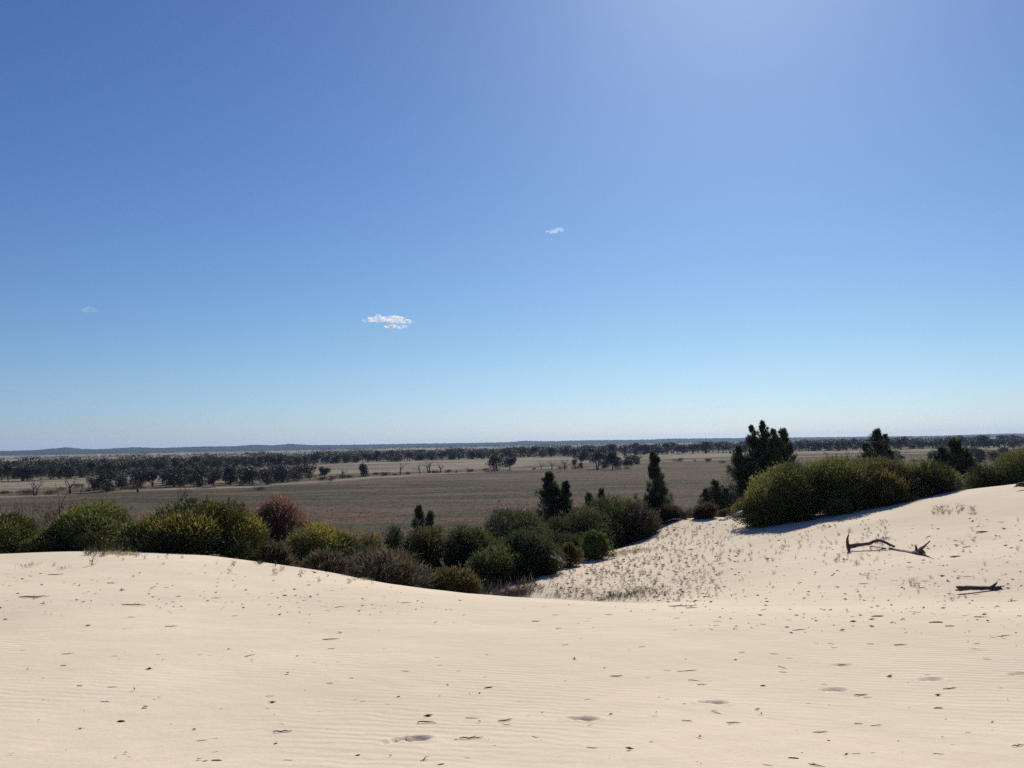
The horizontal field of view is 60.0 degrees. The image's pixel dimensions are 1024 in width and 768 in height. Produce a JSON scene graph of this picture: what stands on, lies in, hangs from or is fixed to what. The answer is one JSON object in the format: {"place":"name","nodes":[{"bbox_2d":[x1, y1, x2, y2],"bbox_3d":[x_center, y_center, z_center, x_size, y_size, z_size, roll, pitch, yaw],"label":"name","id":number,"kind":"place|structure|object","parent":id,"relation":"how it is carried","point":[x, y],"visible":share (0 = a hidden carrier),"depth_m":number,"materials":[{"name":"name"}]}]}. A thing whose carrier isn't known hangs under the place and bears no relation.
{"place":"outdoors","nodes":[
{"label":"outdoors","id":0,"kind":"place"},
{"bbox_2d":[0,436,1022,550],"bbox_3d":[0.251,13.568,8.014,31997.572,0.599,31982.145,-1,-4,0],"label":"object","id":1,"kind":"structure","parent":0,"point":[521,473],"depth_m":290.16,"materials":[{"name":"brown soil"}]},
{"bbox_2d":[1,463,15,480],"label":"eucalyptus tree","id":2,"kind":"object","parent":1,"relation":"on","point":[8,468],"visible":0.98,"depth_m":425.63,"materials":[{"name":"green plant"}]},
{"bbox_2d":[12,466,33,480],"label":"eucalyptus tree","id":3,"kind":"object","parent":1,"relation":"on","point":[22,478],"visible":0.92,"depth_m":419.35,"materials":[{"name":"green plant"}]},
{"bbox_2d":[16,465,38,480],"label":"eucalyptus tree","id":4,"kind":"object","parent":1,"relation":"on","point":[24,469],"visible":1,"depth_m":418.39,"materials":[{"name":"green plant"}]},
{"bbox_2d":[33,465,49,478],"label":"eucalyptus tree","id":5,"kind":"object","parent":1,"relation":"on","point":[40,470],"visible":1,"depth_m":421.53,"materials":[{"name":"green plant"}]},
{"bbox_2d":[42,462,59,479],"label":"eucalyptus tree","id":6,"kind":"object","parent":1,"relation":"on","point":[53,468],"visible":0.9,"depth_m":432.54,"materials":[{"name":"green plant"}]},
{"bbox_2d":[48,463,67,478],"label":"eucalyptus tree","id":7,"kind":"object","parent":1,"relation":"on","point":[59,474],"visible":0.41,"depth_m":444.35,"materials":[{"name":"green plant"}]},
{"bbox_2d":[62,462,77,478],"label":"eucalyptus tree","id":8,"kind":"object","parent":1,"relation":"on","point":[68,467],"visible":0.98,"depth_m":440.15,"materials":[{"name":"green plant"}]},
{"bbox_2d":[74,465,88,477],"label":"eucalyptus tree","id":9,"kind":"object","parent":1,"relation":"on","point":[80,468],"visible":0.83,"depth_m":451.01,"materials":[{"name":"green plant"}]},
{"bbox_2d":[86,476,101,490],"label":"eucalyptus tree","id":10,"kind":"object","parent":1,"relation":"on","point":[91,480],"visible":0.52,"depth_m":295.77,"materials":[{"name":"green plant"}]},
{"bbox_2d":[87,467,123,491],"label":"eucalyptus tree","id":11,"kind":"object","parent":1,"relation":"on","point":[108,479],"visible":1,"depth_m":287.14,"materials":[{"name":"green plant"}]},
{"bbox_2d":[99,461,119,475],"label":"eucalyptus tree","id":12,"kind":"object","parent":1,"relation":"on","point":[108,465],"visible":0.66,"depth_m":460.09,"materials":[{"name":"green plant"}]},
{"bbox_2d":[114,474,128,489],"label":"eucalyptus tree","id":13,"kind":"object","parent":1,"relation":"on","point":[123,481],"visible":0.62,"depth_m":299.42,"materials":[{"name":"green plant"}]},
{"bbox_2d":[123,465,149,482],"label":"eucalyptus tree","id":14,"kind":"object","parent":1,"relation":"on","point":[142,467],"visible":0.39,"depth_m":342.71,"materials":[{"name":"green plant"}]},
{"bbox_2d":[130,458,148,468],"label":"eucalyptus tree","id":15,"kind":"object","parent":1,"relation":"on","point":[139,463],"visible":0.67,"depth_m":466.14,"materials":[{"name":"green plant"}]},
{"bbox_2d":[129,469,151,485],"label":"eucalyptus tree","id":16,"kind":"object","parent":1,"relation":"on","point":[138,474],"visible":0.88,"depth_m":316.60,"materials":[{"name":"green plant"}]},
{"bbox_2d":[146,469,161,486],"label":"eucalyptus tree","id":17,"kind":"object","parent":1,"relation":"on","point":[152,474],"visible":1,"depth_m":317.23,"materials":[{"name":"green plant"}]},
{"bbox_2d":[157,468,180,484],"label":"eucalyptus tree","id":18,"kind":"object","parent":1,"relation":"on","point":[164,480],"visible":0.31,"depth_m":331.22,"materials":[{"name":"green plant"}]},
{"bbox_2d":[160,466,191,486],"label":"eucalyptus tree","id":19,"kind":"object","parent":1,"relation":"on","point":[176,472],"visible":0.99,"depth_m":314.49,"materials":[{"name":"green plant"}]},
{"bbox_2d":[182,463,213,485],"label":"eucalyptus tree","id":20,"kind":"object","parent":1,"relation":"on","point":[202,470],"visible":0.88,"depth_m":317.60,"materials":[{"name":"green plant"}]},
{"bbox_2d":[203,468,224,486],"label":"eucalyptus tree","id":21,"kind":"object","parent":1,"relation":"on","point":[216,473],"visible":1,"depth_m":307.94,"materials":[{"name":"green plant"}]},
{"bbox_2d":[210,459,228,467],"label":"eucalyptus tree","id":22,"kind":"object","parent":1,"relation":"on","point":[216,462],"visible":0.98,"depth_m":535.91,"materials":[{"name":"green plant"}]},
{"bbox_2d":[223,463,238,484],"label":"eucalyptus tree","id":23,"kind":"object","parent":1,"relation":"on","point":[230,471],"visible":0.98,"depth_m":329.24,"materials":[{"name":"green plant"}]},
{"bbox_2d":[242,466,262,484],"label":"eucalyptus tree","id":24,"kind":"object","parent":1,"relation":"on","point":[250,473],"visible":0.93,"depth_m":325.54,"materials":[{"name":"green plant"}]},
{"bbox_2d":[256,467,274,484],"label":"eucalyptus tree","id":25,"kind":"object","parent":1,"relation":"on","point":[265,473],"visible":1,"depth_m":323.24,"materials":[{"name":"green plant"}]},
{"bbox_2d":[272,466,292,481],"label":"eucalyptus tree","id":26,"kind":"object","parent":1,"relation":"on","point":[282,471],"visible":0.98,"depth_m":344.72,"materials":[{"name":"green plant"}]},
{"bbox_2d":[302,463,317,477],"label":"eucalyptus tree","id":27,"kind":"object","parent":1,"relation":"on","point":[308,468],"visible":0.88,"depth_m":388.66,"materials":[{"name":"green plant"}]},
{"bbox_2d":[386,451,406,461],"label":"eucalyptus tree","id":28,"kind":"object","parent":1,"relation":"on","point":[396,455],"visible":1,"depth_m":757.54,"materials":[{"name":"green plant"}]},
{"bbox_2d":[450,448,469,458],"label":"eucalyptus tree","id":29,"kind":"object","parent":1,"relation":"on","point":[459,452],"visible":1,"depth_m":806.46,"materials":[{"name":"green plant"}]},
{"bbox_2d":[0,456,992,542],"bbox_3d":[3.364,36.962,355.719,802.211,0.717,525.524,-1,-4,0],"label":"grass","id":30,"kind":"structure","parent":1,"relation":"on","point":[373,496],"depth_m":236.29,"materials":[{"name":"dry grass"}]},
{"bbox_2d":[0,438,992,458],"bbox_3d":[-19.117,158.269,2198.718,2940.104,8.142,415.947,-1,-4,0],"label":"scrub belt","id":31,"kind":"object","parent":1,"relation":"on","point":[229,452],"visible":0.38,"depth_m":2190.77,"materials":[{"name":"green plant"}]},
{"bbox_2d":[485,451,507,470],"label":"eucalyptus tree","id":32,"kind":"object","parent":1,"relation":"on","point":[492,458],"visible":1,"depth_m":435.08,"materials":[{"name":"green plant"}]},
{"bbox_2d":[501,448,518,457],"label":"eucalyptus tree","id":33,"kind":"object","parent":1,"relation":"on","point":[510,453],"visible":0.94,"depth_m":829.38,"materials":[{"name":"green plant"}]},
{"bbox_2d":[0,437,1023,477],"bbox_3d":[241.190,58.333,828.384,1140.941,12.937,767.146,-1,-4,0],"label":"distant wood","id":34,"kind":"object","parent":1,"relation":"on","point":[60,460],"visible":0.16,"depth_m":688.31,"materials":[{"name":"green plant"}]},
{"bbox_2d":[0,435,1023,455],"bbox_3d":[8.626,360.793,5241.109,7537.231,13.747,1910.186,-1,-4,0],"label":"scrub","id":35,"kind":"object","parent":1,"relation":"on","point":[140,452],"visible":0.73,"depth_m":4880.93,"materials":[{"name":"green plant"}]},
{"bbox_2d":[556,445,571,455],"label":"eucalyptus tree","id":36,"kind":"object","parent":1,"relation":"on","point":[564,449],"visible":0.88,"depth_m":852.53,"materials":[{"name":"green plant"}]},
{"bbox_2d":[572,451,589,461],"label":"eucalyptus tree","id":37,"kind":"object","parent":1,"relation":"on","point":[582,456],"visible":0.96,"depth_m":482.62,"materials":[{"name":"green plant"}]},
{"bbox_2d":[586,450,608,468],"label":"eucalyptus tree","id":38,"kind":"object","parent":1,"relation":"on","point":[599,456],"visible":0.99,"depth_m":435.26,"materials":[{"name":"green plant"}]},
{"bbox_2d":[603,452,621,469],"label":"eucalyptus tree","id":39,"kind":"object","parent":1,"relation":"on","point":[612,458],"visible":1,"depth_m":424.69,"materials":[{"name":"green plant"}]},
{"bbox_2d":[699,441,716,453],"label":"eucalyptus tree","id":40,"kind":"object","parent":1,"relation":"on","point":[706,445],"visible":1,"depth_m":889.39,"materials":[{"name":"green plant"}]},
{"bbox_2d":[807,440,824,450],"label":"eucalyptus tree","id":41,"kind":"object","parent":1,"relation":"on","point":[818,443],"visible":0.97,"depth_m":914.10,"materials":[{"name":"green plant"}]},
{"bbox_2d":[830,439,848,450],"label":"eucalyptus tree","id":42,"kind":"object","parent":1,"relation":"on","point":[840,443],"visible":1,"depth_m":900.74,"materials":[{"name":"green plant"}]},
{"bbox_2d":[892,436,912,449],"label":"eucalyptus tree","id":43,"kind":"object","parent":1,"relation":"on","point":[904,439],"visible":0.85,"depth_m":895.91,"materials":[{"name":"green plant"}]},
{"bbox_2d":[907,438,920,448],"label":"eucalyptus tree","id":44,"kind":"object","parent":1,"relation":"on","point":[914,442],"visible":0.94,"depth_m":935.81,"materials":[{"name":"green plant"}]},
{"bbox_2d":[972,448,990,461],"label":"eucalyptus tree","id":45,"kind":"object","parent":1,"relation":"on","point":[981,455],"visible":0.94,"depth_m":426.60,"materials":[{"name":"green plant"}]},
{"bbox_2d":[1005,437,1022,447],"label":"eucalyptus tree","id":46,"kind":"object","parent":1,"relation":"on","point":[1012,440],"visible":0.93,"depth_m":910.31,"materials":[{"name":"green plant"}]},
{"bbox_2d":[0,484,1023,767],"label":"sand dune","id":47,"kind":"structure","parent":0,"point":[86,658],"depth_m":8.68,"materials":[{"name":"sand"}]},
{"bbox_2d":[0,496,48,553],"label":"bush","id":48,"kind":"object","parent":47,"relation":"on","point":[17,528],"visible":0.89,"depth_m":27.62,"materials":[{"name":"green plant"}]},
{"bbox_2d":[4,470,142,552],"bbox_3d":[-19.980,6.574,39.467,7.613,5.520,9.076,1,-4,-29],"label":"bush","id":49,"kind":"object","parent":47,"relation":"on","point":[46,516],"visible":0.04,"depth_m":39.09,"materials":[{"name":"green plant"}]},
{"bbox_2d":[21,495,136,552],"bbox_3d":[-13.674,4.766,28.544,3.397,2.466,3.640,-1,-4,0],"label":"bush","id":50,"kind":"object","parent":47,"relation":"on","point":[82,527],"visible":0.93,"depth_m":27.84,"materials":[{"name":"green plant"}]},
{"bbox_2d":[110,493,275,559],"bbox_3d":[-9.290,4.382,25.873,4.538,2.516,4.487,-1,-4,0],"label":"bush","id":51,"kind":"object","parent":47,"relation":"on","point":[205,526],"visible":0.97,"depth_m":25.13,"materials":[{"name":"green plant"}]},
{"bbox_2d":[236,537,297,566],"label":"bush","id":52,"kind":"object","parent":47,"relation":"on","point":[274,552],"visible":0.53,"depth_m":27.41,"materials":[{"name":"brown plant"}]},
{"bbox_2d":[249,490,319,550],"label":"bush","id":53,"kind":"object","parent":47,"relation":"on","point":[283,518],"visible":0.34,"depth_m":33.11,"materials":[{"name":"red plant"}]},
{"bbox_2d":[281,515,367,566],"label":"bush","id":54,"kind":"object","parent":47,"relation":"on","point":[306,540],"visible":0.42,"depth_m":30.14,"materials":[{"name":"green plant"}]},
{"bbox_2d":[295,543,355,576],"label":"bush","id":55,"kind":"object","parent":47,"relation":"on","point":[327,561],"visible":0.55,"depth_m":25.82,"materials":[{"name":"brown plant"}]},
{"bbox_2d":[3,517,689,591],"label":"undergrowth","id":56,"kind":"object","parent":47,"relation":"on","point":[524,581],"visible":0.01,"depth_m":30.27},
{"bbox_2d":[330,535,388,559],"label":"bush","id":57,"kind":"object","parent":47,"relation":"on","point":[349,550],"visible":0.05,"depth_m":30.13,"materials":[{"name":"green plant"}]},
{"bbox_2d":[355,529,392,548],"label":"bush","id":58,"kind":"object","parent":47,"relation":"on","point":[367,539],"visible":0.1,"depth_m":32.90,"materials":[{"name":"green plant"}]},
{"bbox_2d":[342,543,438,588],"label":"bush","id":59,"kind":"object","parent":47,"relation":"on","point":[389,565],"visible":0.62,"depth_m":26.73,"materials":[{"name":"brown plant"}]},
{"bbox_2d":[380,521,407,552],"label":"bush","id":60,"kind":"object","parent":47,"relation":"on","point":[395,539],"visible":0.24,"depth_m":36.56,"materials":[{"name":"green plant"}]},
{"bbox_2d":[409,504,434,535],"bbox_3d":[-4.221,7.799,42.528,1.636,4.189,1.154,-1,-4,0],"label":"cypress pine","id":61,"kind":"object","parent":47,"relation":"on","point":[420,515],"visible":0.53,"depth_m":42.62,"materials":[{"name":"green plant"}]},
{"bbox_2d":[389,520,458,576],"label":"bush","id":62,"kind":"object","parent":47,"relation":"on","point":[428,543],"visible":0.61,"depth_m":35.13,"materials":[{"name":"green plant"}]},
{"bbox_2d":[418,557,485,594],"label":"bush","id":63,"kind":"object","parent":47,"relation":"on","point":[454,579],"visible":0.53,"depth_m":27.50,"materials":[{"name":"green plant"}]},
{"bbox_2d":[442,519,498,576],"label":"bush","id":64,"kind":"object","parent":47,"relation":"on","point":[467,540],"visible":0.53,"depth_m":35.31,"materials":[{"name":"green plant"}]},
{"bbox_2d":[453,526,505,567],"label":"bush","id":65,"kind":"object","parent":47,"relation":"on","point":[491,541],"visible":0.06,"depth_m":36.53,"materials":[{"name":"green plant"}]},
{"bbox_2d":[467,539,538,583],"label":"bush","id":66,"kind":"object","parent":47,"relation":"on","point":[495,561],"visible":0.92,"depth_m":31.62,"materials":[{"name":"green plant"}]},
{"bbox_2d":[0,518,1022,758],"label":"leaf litter","id":67,"kind":"object","parent":47,"relation":"on","point":[429,715],"visible":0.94,"depth_m":23.39,"materials":[{"name":"plant"}]},
{"bbox_2d":[483,585,548,596],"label":"grass","id":68,"kind":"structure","parent":47,"relation":"on","point":[512,591],"depth_m":29.26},
{"bbox_2d":[491,504,545,538],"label":"bare shrub","id":69,"kind":"object","parent":47,"relation":"on","point":[515,522],"visible":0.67,"depth_m":38.30,"materials":[{"name":"brown plant"}]},
{"bbox_2d":[480,499,560,543],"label":"bush","id":70,"kind":"object","parent":47,"relation":"on","point":[497,532],"visible":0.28,"depth_m":39.12,"materials":[{"name":"green plant"}]},
{"bbox_2d":[498,519,569,576],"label":"bush","id":71,"kind":"object","parent":47,"relation":"on","point":[534,550],"visible":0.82,"depth_m":32.50,"materials":[{"name":"green plant"}]},
{"bbox_2d":[84,503,1018,600],"bbox_3d":[5.397,5.725,28.919,19.369,3.009,30.986,-4,-5,34],"label":"ground cover","id":72,"kind":"object","parent":47,"relation":"on","point":[974,513],"visible":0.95,"depth_m":32.02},
{"bbox_2d":[533,471,574,525],"bbox_3d":[2.325,7.444,48.577,2.580,5.511,2.690,-1,-4,0],"label":"cypress pine","id":73,"kind":"object","parent":47,"relation":"on","point":[556,499],"visible":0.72,"depth_m":48.56,"materials":[{"name":"green plant"}]},
{"bbox_2d":[533,513,582,536],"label":"bush","id":74,"kind":"object","parent":47,"relation":"on","point":[554,522],"visible":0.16,"depth_m":41.38,"materials":[{"name":"green plant"}]},
{"bbox_2d":[548,530,583,548],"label":"bush","id":75,"kind":"object","parent":47,"relation":"on","point":[576,538],"visible":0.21,"depth_m":38.27,"materials":[{"name":"green plant"}]},
{"bbox_2d":[558,541,584,567],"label":"bush","id":76,"kind":"object","parent":47,"relation":"on","point":[572,551],"visible":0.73,"depth_m":34.37,"materials":[{"name":"green plant"}]},
{"bbox_2d":[582,487,605,509],"bbox_3d":[4.617,7.725,49.365,1.708,4.013,0.950,-4,-5,35],"label":"cypress pine","id":77,"kind":"object","parent":47,"relation":"on","point":[601,491],"visible":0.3,"depth_m":49.43,"materials":[{"name":"green plant"}]},
{"bbox_2d":[559,501,631,549],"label":"bush","id":78,"kind":"object","parent":47,"relation":"on","point":[585,520],"visible":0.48,"depth_m":42.21,"materials":[{"name":"green plant"}]},
{"bbox_2d":[578,528,616,560],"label":"bush","id":79,"kind":"object","parent":47,"relation":"on","point":[594,543],"visible":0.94,"depth_m":36.33,"materials":[{"name":"green plant"}]},
{"bbox_2d":[583,490,652,548],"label":"bush","id":80,"kind":"object","parent":47,"relation":"on","point":[607,505],"visible":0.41,"depth_m":43.62,"materials":[{"name":"green plant"}]},
{"bbox_2d":[586,585,672,600],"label":"grass","id":81,"kind":"structure","parent":47,"relation":"on","point":[609,596],"depth_m":26.93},
{"bbox_2d":[607,497,662,542],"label":"bush","id":82,"kind":"object","parent":47,"relation":"on","point":[646,527],"visible":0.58,"depth_m":43.48,"materials":[{"name":"green plant"}]},
{"bbox_2d":[631,450,675,512],"bbox_3d":[7.774,5.741,47.753,2.284,4.459,2.775,-4,-5,37],"label":"cypress pine","id":83,"kind":"object","parent":47,"relation":"on","point":[658,490],"visible":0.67,"depth_m":47.57,"materials":[{"name":"green plant"}]},
{"bbox_2d":[651,501,687,526],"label":"bush","id":84,"kind":"object","parent":47,"relation":"on","point":[668,511],"visible":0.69,"depth_m":46.16,"materials":[{"name":"green plant"}]},
{"bbox_2d":[690,500,717,519],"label":"bush","id":85,"kind":"object","parent":47,"relation":"on","point":[705,510],"visible":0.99,"depth_m":44.85,"materials":[{"name":"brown plant"}]},
{"bbox_2d":[694,478,735,510],"bbox_3d":[12.296,7.347,53.772,2.587,3.358,1.852,-2,-4,11],"label":"cypress pine","id":86,"kind":"object","parent":47,"relation":"on","point":[720,497],"visible":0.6,"depth_m":53.40,"materials":[{"name":"green plant"}]},
{"bbox_2d":[715,506,736,516],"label":"bush","id":87,"kind":"object","parent":47,"relation":"on","point":[723,512],"visible":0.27,"depth_m":46.36,"materials":[{"name":"green plant"}]},
{"bbox_2d":[729,493,781,527],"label":"bush","id":88,"kind":"object","parent":47,"relation":"on","point":[747,513],"visible":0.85,"depth_m":39.83,"materials":[{"name":"green plant"}]},
{"bbox_2d":[719,419,801,506],"bbox_3d":[15.577,5.750,55.910,4.925,7.142,5.883,3,-5,-43],"label":"cypress pine","id":89,"kind":"object","parent":47,"relation":"on","point":[760,455],"visible":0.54,"depth_m":55.60,"materials":[{"name":"green plant"}]},
{"bbox_2d":[740,455,828,524],"bbox_3d":[12.529,4.947,41.165,4.418,3.389,4.736,-1,-4,0],"label":"bush","id":90,"kind":"object","parent":47,"relation":"on","point":[754,489],"visible":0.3,"depth_m":40.31,"materials":[{"name":"green plant"}]},
{"bbox_2d":[757,452,818,526],"bbox_3d":[12.268,4.842,40.190,2.869,3.498,3.433,-1,-4,0],"label":"bush","id":91,"kind":"object","parent":47,"relation":"on","point":[785,481],"visible":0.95,"depth_m":39.27,"materials":[{"name":"green plant"}]},
{"bbox_2d":[811,466,861,515],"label":"bush","id":92,"kind":"object","parent":47,"relation":"on","point":[822,486],"visible":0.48,"depth_m":39.51,"materials":[{"name":"green plant"}]},
{"bbox_2d":[801,450,879,516],"bbox_3d":[14.855,4.627,40.667,4.671,3.240,4.667,1,-4,-25],"label":"bush","id":93,"kind":"object","parent":47,"relation":"on","point":[840,465],"visible":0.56,"depth_m":39.33,"materials":[{"name":"green plant"}]},
{"bbox_2d":[846,534,895,551],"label":"fallen branch","id":94,"kind":"object","parent":47,"relation":"on","point":[850,546],"visible":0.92,"depth_m":26.72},
{"bbox_2d":[852,428,900,467],"bbox_3d":[23.821,6.228,57.633,3.016,6.856,2.948,2,-5,-42],"label":"cypress pine","id":95,"kind":"object","parent":47,"relation":"on","point":[881,446],"visible":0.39,"depth_m":57.73,"materials":[{"name":"green plant"}]},
{"bbox_2d":[842,451,929,508],"bbox_3d":[16.730,4.539,40.749,4.564,3.278,4.735,1,-4,-25],"label":"bush","id":96,"kind":"object","parent":47,"relation":"on","point":[894,467],"visible":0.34,"depth_m":39.84,"materials":[{"name":"green plant"}]},
{"bbox_2d":[854,464,918,507],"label":"bush","id":97,"kind":"object","parent":47,"relation":"on","point":[904,493],"visible":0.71,"depth_m":38.62,"materials":[{"name":"green plant"}]},
{"bbox_2d":[879,540,929,556],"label":"fallen branch","id":98,"kind":"object","parent":47,"relation":"on","point":[919,551],"visible":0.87,"depth_m":23.46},
{"bbox_2d":[897,454,966,497],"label":"bush","id":99,"kind":"object","parent":47,"relation":"on","point":[940,478],"visible":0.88,"depth_m":39.74,"materials":[{"name":"green plant"}]},
{"bbox_2d":[927,437,977,488],"bbox_3d":[26.282,5.407,52.664,3.850,4.628,3.881,-5,-5,42],"label":"cypress pine","id":100,"kind":"object","parent":47,"relation":"on","point":[957,456],"visible":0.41,"depth_m":52.46,"materials":[{"name":"green plant"}]},
{"bbox_2d":[955,581,1003,590],"bbox_3d":[9.184,3.966,17.418,0.985,0.189,0.090,-1,-4,0],"label":"fallen log","id":101,"kind":"object","parent":47,"relation":"on","point":[966,588],"visible":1,"depth_m":17.39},
{"bbox_2d":[958,459,1019,489],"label":"bush","id":102,"kind":"object","parent":47,"relation":"on","point":[981,476],"visible":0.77,"depth_m":44.28,"materials":[{"name":"green plant"}]},
{"bbox_2d":[992,445,1023,482],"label":"bush","id":103,"kind":"object","parent":47,"relation":"on","point":[1017,463],"visible":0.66,"depth_m":44.55,"materials":[{"name":"green plant"}]},
{"bbox_2d":[0,433,1023,454],"bbox_3d":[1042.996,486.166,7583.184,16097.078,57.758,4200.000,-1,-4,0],"label":"hills","id":104,"kind":"structure","parent":0,"point":[66,450],"depth_m":7125.74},
{"bbox_2d":[0,0,1023,450],"label":"sky","id":105,"kind":"structure","parent":0,"point":[223,222],"materials":[{"name":"blue"}]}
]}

